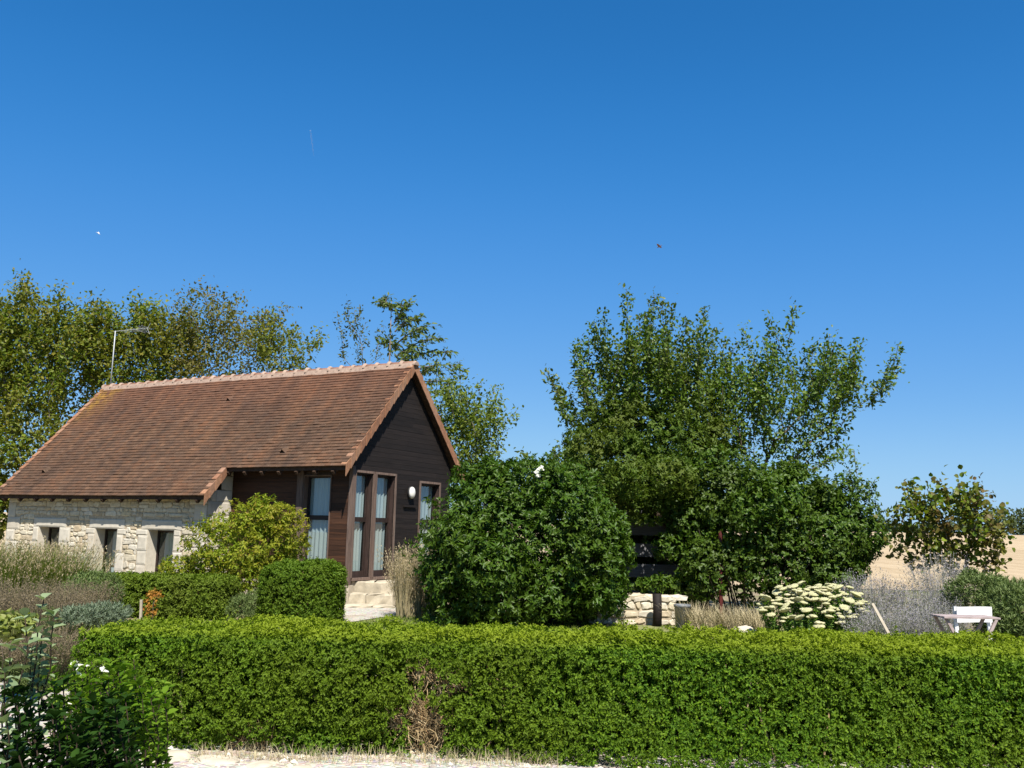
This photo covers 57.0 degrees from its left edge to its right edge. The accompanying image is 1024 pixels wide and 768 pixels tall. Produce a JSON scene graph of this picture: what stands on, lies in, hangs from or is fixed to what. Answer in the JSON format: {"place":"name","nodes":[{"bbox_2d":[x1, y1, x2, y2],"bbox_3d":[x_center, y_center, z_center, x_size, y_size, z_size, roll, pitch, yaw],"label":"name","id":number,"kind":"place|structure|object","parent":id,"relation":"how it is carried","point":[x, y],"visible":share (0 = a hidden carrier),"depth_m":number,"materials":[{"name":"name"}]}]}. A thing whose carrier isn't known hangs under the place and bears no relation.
{"place":"outdoors","nodes":[
{"label":"outdoors","id":0,"kind":"place"},
{"bbox_2d":[0,534,126,611],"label":"feather grass","id":1,"kind":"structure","parent":0,"point":[25,562],"depth_m":16.20,"materials":[{"name":"beige plant"}]},
{"bbox_2d":[339,606,395,621],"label":"stone path","id":2,"kind":"structure","parent":0,"point":[356,614],"depth_m":18.09,"materials":[{"name":"beige stone"}]},
{"bbox_2d":[352,613,577,631],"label":"lawn grass","id":3,"kind":"structure","parent":0,"point":[431,620],"depth_m":16.45,"materials":[{"name":"green plant"}]},
{"bbox_2d":[0,733,1020,767],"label":"gravel path","id":4,"kind":"structure","parent":0,"point":[601,762],"depth_m":6.74,"materials":[{"name":"beige gravel"}]},
{"bbox_2d":[0,593,65,767],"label":"grey leaved plant","id":5,"kind":"object","parent":4,"relation":"on","point":[35,663],"visible":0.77,"depth_m":3.37,"materials":[{"name":"green plant"}]},
{"bbox_2d":[0,673,145,767],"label":"dark shrub","id":6,"kind":"object","parent":4,"relation":"on","point":[82,754],"visible":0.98,"depth_m":3.10,"materials":[{"name":"green plant"}]},
{"bbox_2d":[42,651,178,767],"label":"rose bush","id":7,"kind":"object","parent":4,"relation":"on","point":[146,718],"visible":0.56,"depth_m":3.81,"materials":[{"name":"green plant"}]},
{"bbox_2d":[188,740,561,767],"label":"dry grass fringe","id":8,"kind":"object","parent":4,"relation":"on","point":[294,756],"visible":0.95,"depth_m":6.66,"materials":[{"name":"plant"}]},
{"bbox_2d":[0,512,1023,590],"bbox_3d":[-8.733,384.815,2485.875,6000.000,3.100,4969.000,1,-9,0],"label":"field","id":9,"kind":"structure","parent":0,"point":[893,567],"depth_m":58.55,"materials":[{"name":"white plant"}]},
{"bbox_2d":[0,470,9,540],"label":"ground shrub","id":10,"kind":"object","parent":9,"relation":"on","point":[3,523],"visible":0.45,"depth_m":30.77,"materials":[{"name":"green plant"}]},
{"bbox_2d":[0,258,133,512],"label":"walnut tree","id":11,"kind":"object","parent":9,"relation":"on","point":[31,334],"visible":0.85,"depth_m":32.37,"materials":[{"name":"green plant"}]},
{"bbox_2d":[58,286,213,394],"bbox_3d":[-13.789,1.566,34.234,5.466,10.172,4.859,-3,-10,24],"label":"walnut tree","id":12,"kind":"object","parent":9,"relation":"on","point":[144,348],"visible":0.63,"depth_m":33.52,"materials":[{"name":"green plant"}]},
{"bbox_2d":[158,275,301,378],"bbox_3d":[-10.537,1.281,34.360,5.132,10.918,4.569,1,-9,0],"label":"walnut tree","id":13,"kind":"object","parent":9,"relation":"on","point":[228,346],"visible":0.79,"depth_m":34.12,"materials":[{"name":"green plant"}]},
{"bbox_2d":[236,303,329,372],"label":"walnut tree","id":14,"kind":"object","parent":9,"relation":"on","point":[264,352],"visible":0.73,"depth_m":33.26,"materials":[{"name":"green plant"}]},
{"bbox_2d":[458,503,1023,534],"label":"distant wood","id":15,"kind":"object","parent":9,"relation":"on","point":[1019,521],"visible":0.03,"depth_m":224.31,"materials":[{"name":"green plant"}]},
{"bbox_2d":[0,0,1023,534],"label":"sky","id":16,"kind":"structure","parent":0,"point":[503,166],"materials":[{"name":"blue"}]},
{"bbox_2d":[60,586,1021,754],"bbox_3d":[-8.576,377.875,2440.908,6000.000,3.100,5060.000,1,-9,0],"label":"ground","id":17,"kind":"structure","parent":0,"point":[726,599],"depth_m":22.02,"materials":[{"name":"grey gravel"}]},
{"bbox_2d":[0,653,99,733],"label":"planting bed","id":18,"kind":"object","parent":17,"relation":"on","point":[44,698],"visible":0.01,"depth_m":8.45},
{"bbox_2d":[0,580,27,611],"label":"lavender","id":19,"kind":"object","parent":18,"relation":"on","point":[4,598],"visible":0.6,"depth_m":11.35,"materials":[{"name":"grey plant"}]},
{"bbox_2d":[0,607,38,679],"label":"lime plant","id":20,"kind":"object","parent":18,"relation":"on","point":[10,628],"visible":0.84,"depth_m":8.28,"materials":[{"name":"green plant"}]},
{"bbox_2d":[0,572,64,611],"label":"lavender","id":21,"kind":"object","parent":18,"relation":"on","point":[27,587],"visible":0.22,"depth_m":12.37,"materials":[{"name":"purple plant"}]},
{"bbox_2d":[0,619,66,681],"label":"lavender","id":22,"kind":"object","parent":18,"relation":"on","point":[5,664],"visible":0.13,"depth_m":9.65,"materials":[{"name":"purple plant"}]},
{"bbox_2d":[0,622,87,690],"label":"lavender","id":23,"kind":"object","parent":18,"relation":"on","point":[63,656],"visible":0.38,"depth_m":9.19,"materials":[{"name":"purple plant"}]},
{"bbox_2d":[0,581,104,650],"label":"lavender","id":24,"kind":"object","parent":18,"relation":"on","point":[58,604],"visible":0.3,"depth_m":11.77,"materials":[{"name":"purple plant"}]},
{"bbox_2d":[57,599,134,628],"bbox_3d":[-4.879,2.737,11.166,0.714,0.336,1.232,1,-9,0],"label":"silver cushion","id":25,"kind":"object","parent":18,"relation":"on","point":[104,611],"visible":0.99,"depth_m":11.02,"materials":[{"name":"green plant"}]},
{"bbox_2d":[38,578,125,636],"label":"lavender","id":26,"kind":"object","parent":17,"relation":"on","point":[97,595],"visible":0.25,"depth_m":13.23,"materials":[{"name":"purple plant"}]},
{"bbox_2d":[58,569,125,604],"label":"ground shrub","id":27,"kind":"object","parent":17,"relation":"on","point":[89,576],"visible":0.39,"depth_m":14.77,"materials":[{"name":"green plant"}]},
{"bbox_2d":[139,600,142,618],"bbox_3d":[-5.753,3.573,14.605,0.055,0.452,0.035,1,-9,0],"label":"marker post","id":28,"kind":"object","parent":17,"relation":"on","point":[141,609],"visible":0.64,"depth_m":14.60,"materials":[{"name":"beige wood"}]},
{"bbox_2d":[143,587,164,619],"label":"orange shrub","id":29,"kind":"object","parent":17,"relation":"on","point":[153,595],"visible":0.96,"depth_m":15.01,"materials":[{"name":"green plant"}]},
{"bbox_2d":[92,570,242,619],"bbox_3d":[-6.135,3.767,16.668,2.579,0.973,1.190,1,-9,3],"label":"clipped hedge","id":30,"kind":"object","parent":17,"relation":"on","point":[197,596],"visible":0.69,"depth_m":16.28,"materials":[{"name":"green plant"}]},
{"bbox_2d":[167,750,190,762],"bbox_3d":[-2.425,2.638,6.629,0.346,0.083,0.417,1,-9,3],"label":"edging stone","id":31,"kind":"object","parent":17,"relation":"on","point":[180,755],"visible":0.34,"depth_m":6.63,"materials":[{"name":"stone"}]},
{"bbox_2d":[155,545,219,574],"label":"yellow green shrub","id":32,"kind":"object","parent":17,"relation":"on","point":[189,566],"visible":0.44,"depth_m":18.07,"materials":[{"name":"green plant"}]},
{"bbox_2d":[193,754,239,764],"bbox_3d":[-2.069,2.641,6.576,0.371,0.074,0.284,-2,-9,18],"label":"edging stone","id":33,"kind":"object","parent":17,"relation":"on","point":[211,759],"visible":0.69,"depth_m":6.54,"materials":[{"name":"stone"}]},
{"bbox_2d":[0,323,463,603],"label":"country house","id":34,"kind":"structure","parent":17,"relation":"on","point":[358,462],"depth_m":22.14,"materials":[{"name":"stone"}]},
{"bbox_2d":[48,527,59,547],"bbox_3d":[-11.384,3.904,23.676,0.800,0.620,0.050,-3,-10,28],"label":"window","id":35,"kind":"structure","parent":34,"relation":"in","point":[50,528],"depth_m":23.83,"materials":[{"name":"black glass"}]},
{"bbox_2d":[102,529,116,572],"bbox_3d":[-9.513,4.098,22.693,0.780,1.220,0.183,-3,-10,28],"label":"window","id":36,"kind":"structure","parent":34,"relation":"in","point":[106,530],"depth_m":22.84,"materials":[{"name":"grey glass"}]},
{"bbox_2d":[155,530,173,571],"bbox_3d":[-7.882,3.999,21.816,0.850,1.220,0.182,-3,-10,28],"label":"window","id":37,"kind":"structure","parent":34,"relation":"in","point":[168,550],"depth_m":21.98,"materials":[{"name":"grey glass"}]},
{"bbox_2d":[299,475,331,560],"bbox_3d":[-4.206,2.957,20.496,0.770,1.940,0.271,-3,-10,28],"label":"window","id":38,"kind":"structure","parent":34,"relation":"in","point":[316,488],"depth_m":20.64,"materials":[{"name":"brown wood"}]},
{"bbox_2d":[351,470,374,580],"bbox_3d":[-3.293,3.045,20.345,0.248,2.340,0.700,-3,-10,28],"label":"window","id":39,"kind":"structure","parent":34,"relation":"in","point":[362,479],"depth_m":20.51,"materials":[{"name":"brown wood"}]},
{"bbox_2d":[372,472,396,579],"bbox_3d":[-2.919,3.159,21.025,0.248,2.340,0.790,-3,-10,28],"label":"window","id":40,"kind":"structure","parent":34,"relation":"in","point":[384,488],"depth_m":21.23,"materials":[{"name":"brown wood"}]},
{"bbox_2d":[417,481,440,554],"bbox_3d":[-2.065,3.470,22.580,0.248,2.240,0.910,-3,-10,28],"label":"window","id":41,"kind":"structure","parent":34,"relation":"in","point":[428,488],"depth_m":22.80,"materials":[{"name":"brown wood"}]},
{"bbox_2d":[224,588,262,620],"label":"ground shrub","id":42,"kind":"object","parent":17,"relation":"on","point":[247,599],"visible":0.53,"depth_m":16.05,"materials":[{"name":"green plant"}]},
{"bbox_2d":[175,492,312,613],"bbox_3d":[-5.146,3.187,17.818,2.703,2.286,1.977,1,-9,0],"label":"yellow green shrub","id":43,"kind":"object","parent":17,"relation":"on","point":[263,529],"visible":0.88,"depth_m":17.60,"materials":[{"name":"green plant"}]},
{"bbox_2d":[245,760,278,767],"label":"edging stone","id":44,"kind":"object","parent":17,"relation":"on","point":[262,764],"visible":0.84,"depth_m":6.46,"materials":[{"name":"stone"}]},
{"bbox_2d":[254,555,348,621],"bbox_3d":[-3.576,3.539,16.025,1.438,1.261,1.388,0,-9,7],"label":"clipped shrub","id":45,"kind":"object","parent":17,"relation":"on","point":[303,589],"visible":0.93,"depth_m":15.58,"materials":[{"name":"green plant"}]},
{"bbox_2d":[292,765,312,767],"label":"edging stone","id":46,"kind":"object","parent":17,"relation":"on","point":[301,766],"visible":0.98,"depth_m":6.45,"materials":[{"name":"stone"}]},
{"bbox_2d":[333,294,388,365],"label":"thin tree","id":47,"kind":"object","parent":17,"relation":"on","point":[354,336],"visible":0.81,"depth_m":33.62,"materials":[{"name":"green plant"}]},
{"bbox_2d":[344,580,396,607],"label":"stone steps","id":48,"kind":"structure","parent":17,"relation":"on","point":[370,594],"depth_m":19.66,"materials":[{"name":"beige stone"}]},
{"bbox_2d":[371,292,464,397],"bbox_3d":[-3.216,1.612,31.188,3.279,9.637,2.611,1,-9,0],"label":"cherry tree","id":49,"kind":"object","parent":17,"relation":"on","point":[404,354],"visible":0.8,"depth_m":31.61,"materials":[{"name":"green plant"}]},
{"bbox_2d":[431,365,523,508],"bbox_3d":[-1.170,2.538,26.813,2.438,6.545,3.282,7,-10,-30],"label":"hazel tree","id":50,"kind":"object","parent":17,"relation":"on","point":[462,421],"visible":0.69,"depth_m":26.84,"materials":[{"name":"green plant"}]},
{"bbox_2d":[508,439,577,552],"bbox_3d":[1.000,4.000,29.672,3.106,4.627,2.538,1,-9,0],"label":"hazel tree","id":51,"kind":"object","parent":17,"relation":"on","point":[554,454],"visible":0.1,"depth_m":29.64,"materials":[{"name":"green plant"}]},
{"bbox_2d":[65,612,1023,767],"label":"clipped hedge","id":52,"kind":"object","parent":17,"relation":"on","point":[260,680],"visible":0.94,"depth_m":6.88,"materials":[{"name":"green plant"}]},
{"bbox_2d":[577,593,687,625],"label":"stone wall","id":53,"kind":"structure","parent":17,"relation":"on","point":[639,611],"depth_m":17.11,"materials":[{"name":"beige stone"}]},
{"bbox_2d":[603,500,685,594],"bbox_3d":[2.904,3.548,19.644,2.250,2.470,0.140,2,-9,-3],"label":"timber screen","id":54,"kind":"object","parent":17,"relation":"on","point":[643,570],"visible":0.05,"depth_m":19.56,"materials":[{"name":"black wood"}]},
{"bbox_2d":[540,283,753,479],"bbox_3d":[2.925,1.293,20.488,4.726,7.255,3.680,1,-9,0],"label":"plum tree","id":55,"kind":"object","parent":17,"relation":"on","point":[660,372],"visible":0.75,"depth_m":20.20,"materials":[{"name":"green plant"}]},
{"bbox_2d":[560,391,744,614],"bbox_3d":[2.741,2.413,19.478,3.628,4.770,4.343,-6,-12,41],"label":"tree","id":56,"kind":"object","parent":17,"relation":"on","point":[652,482],"visible":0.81,"depth_m":18.83,"materials":[{"name":"green plant"}]},
{"bbox_2d":[578,461,733,609],"bbox_3d":[3.108,3.399,21.272,3.808,3.446,2.089,1,-9,0],"label":"viburnum shrub","id":57,"kind":"object","parent":17,"relation":"on","point":[643,539],"visible":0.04,"depth_m":20.49,"materials":[{"name":"green plant"}]},
{"bbox_2d":[718,531,722,613],"bbox_3d":[3.875,3.598,17.502,0.064,1.720,0.065,1,-9,0],"label":"red post","id":58,"kind":"object","parent":17,"relation":"on","point":[720,570],"visible":0.35,"depth_m":17.46,"materials":[{"name":"red metal"}]},
{"bbox_2d":[633,443,892,621],"bbox_3d":[4.819,2.873,18.368,5.067,3.537,2.943,1,-9,0],"label":"viburnum shrub","id":59,"kind":"object","parent":17,"relation":"on","point":[831,554],"visible":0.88,"depth_m":17.72,"materials":[{"name":"green plant"}]},
{"bbox_2d":[698,296,909,588],"bbox_3d":[6.255,1.520,20.080,4.358,6.831,2.833,1,-9,0],"label":"plum tree","id":60,"kind":"object","parent":17,"relation":"on","point":[819,382],"visible":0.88,"depth_m":19.90,"materials":[{"name":"green plant"}]},
{"bbox_2d":[756,581,869,633],"bbox_3d":[4.548,3.463,14.106,1.729,0.986,1.040,1,-9,0],"label":"cream flower clump","id":61,"kind":"object","parent":17,"relation":"on","point":[828,619],"visible":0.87,"depth_m":14.03,"materials":[{"name":"white plant"}]},
{"bbox_2d":[838,445,878,587],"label":"plum tree","id":62,"kind":"object","parent":17,"relation":"on","point":[852,473],"visible":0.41,"depth_m":18.44,"materials":[{"name":"green plant"}]},
{"bbox_2d":[834,566,910,631],"bbox_3d":[5.607,3.478,14.858,1.267,1.254,1.209,1,-9,0],"label":"russian sage","id":63,"kind":"object","parent":17,"relation":"on","point":[871,597],"visible":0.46,"depth_m":14.76,"materials":[{"name":"grey plant"}]},
{"bbox_2d":[871,603,889,633],"bbox_3d":[4.428,3.014,10.899,0.035,0.895,0.651,5,-10,-25],"label":"garden stake","id":64,"kind":"object","parent":17,"relation":"on","point":[880,618],"visible":0.36,"depth_m":11.11,"materials":[{"name":"beige wood"}]},
{"bbox_2d":[834,596,944,637],"bbox_3d":[5.261,3.397,13.090,1.398,0.865,1.455,-4,-10,29],"label":"russian sage","id":65,"kind":"object","parent":17,"relation":"on","point":[891,627],"visible":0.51,"depth_m":13.00,"materials":[{"name":"grey plant"}]},
{"bbox_2d":[869,578,963,633],"bbox_3d":[6.186,3.459,14.201,1.330,1.132,1.344,7,-11,-34],"label":"russian sage","id":66,"kind":"object","parent":17,"relation":"on","point":[929,599],"visible":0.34,"depth_m":14.20,"materials":[{"name":"grey plant"}]},
{"bbox_2d":[871,593,976,645],"bbox_3d":[5.966,3.425,13.254,1.444,0.900,1.476,5,-10,-23],"label":"russian sage","id":67,"kind":"object","parent":17,"relation":"on","point":[945,627],"visible":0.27,"depth_m":13.18,"materials":[{"name":"grey plant"}]},
{"bbox_2d":[898,551,988,632],"bbox_3d":[7.016,3.435,15.277,1.392,1.531,1.335,1,-9,0],"label":"russian sage","id":68,"kind":"object","parent":17,"relation":"on","point":[943,576],"visible":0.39,"depth_m":15.31,"materials":[{"name":"grey plant"}]},
{"bbox_2d":[873,464,1016,577],"bbox_3d":[7.498,2.866,16.043,2.335,2.988,1.426,1,-9,0],"label":"vine shrub","id":69,"kind":"object","parent":17,"relation":"on","point":[961,507],"visible":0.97,"depth_m":16.07,"materials":[{"name":"green plant"}]},
{"bbox_2d":[930,614,1000,638],"bbox_3d":[5.014,2.980,10.385,0.620,0.828,0.333,1,-9,-1],"label":"folding table","id":70,"kind":"object","parent":17,"relation":"on","point":[957,616],"visible":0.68,"depth_m":10.34,"materials":[{"name":"pink wood"}]},
{"bbox_2d":[953,606,992,639],"bbox_3d":[5.452,3.034,10.878,0.440,0.880,0.500,2,-9,-2],"label":"folding chair","id":71,"kind":"object","parent":17,"relation":"on","point":[987,611],"visible":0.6,"depth_m":11.12,"materials":[{"name":"white paint"}]},
{"bbox_2d":[940,567,1023,607],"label":"ground shrub","id":72,"kind":"object","parent":17,"relation":"on","point":[966,577],"visible":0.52,"depth_m":13.84,"materials":[{"name":"green plant"}]},
{"bbox_2d":[970,581,1023,640],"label":"ground shrub","id":73,"kind":"object","parent":17,"relation":"on","point":[1007,609],"visible":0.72,"depth_m":12.32,"materials":[{"name":"green plant"}]},
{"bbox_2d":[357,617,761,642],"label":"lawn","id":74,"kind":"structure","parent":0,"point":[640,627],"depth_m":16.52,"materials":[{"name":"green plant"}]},
{"bbox_2d":[376,537,435,617],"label":"feather grass","id":75,"kind":"object","parent":74,"relation":"on","point":[405,596],"depth_m":17.37,"materials":[{"name":"plant"}]},
{"bbox_2d":[399,452,637,626],"bbox_3d":[0.129,2.779,16.791,4.134,3.109,3.436,4,-9,-19],"label":"laurel bush","id":76,"kind":"object","parent":74,"relation":"on","point":[465,579],"visible":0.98,"depth_m":15.93,"materials":[{"name":"green plant"}]},
{"bbox_2d":[652,594,661,626],"bbox_3d":[2.586,4.045,16.791,0.175,0.607,0.169,1,-9,0],"label":"wooden post","id":77,"kind":"object","parent":74,"relation":"on","point":[657,611],"visible":0.79,"depth_m":16.73,"materials":[{"name":"brown wood"}]},
{"bbox_2d":[674,604,690,628],"bbox_3d":[2.928,4.015,16.187,0.300,0.450,0.300,1,-9,0],"label":"flower pot","id":78,"kind":"object","parent":74,"relation":"on","point":[679,606],"visible":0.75,"depth_m":16.09,"materials":[{"name":"grey stone"}]},
{"bbox_2d":[661,601,781,632],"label":"dry grass","id":79,"kind":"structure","parent":74,"relation":"on","point":[698,620],"depth_m":15.69,"materials":[{"name":"plant"}]},
{"bbox_2d":[735,625,755,634],"bbox_3d":[3.618,3.885,14.576,0.414,0.285,0.336,10,-12,-43],"label":"white stone","id":80,"kind":"object","parent":74,"relation":"on","point":[746,627],"visible":0.34,"depth_m":14.54,"materials":[{"name":"stone"}]}
]}

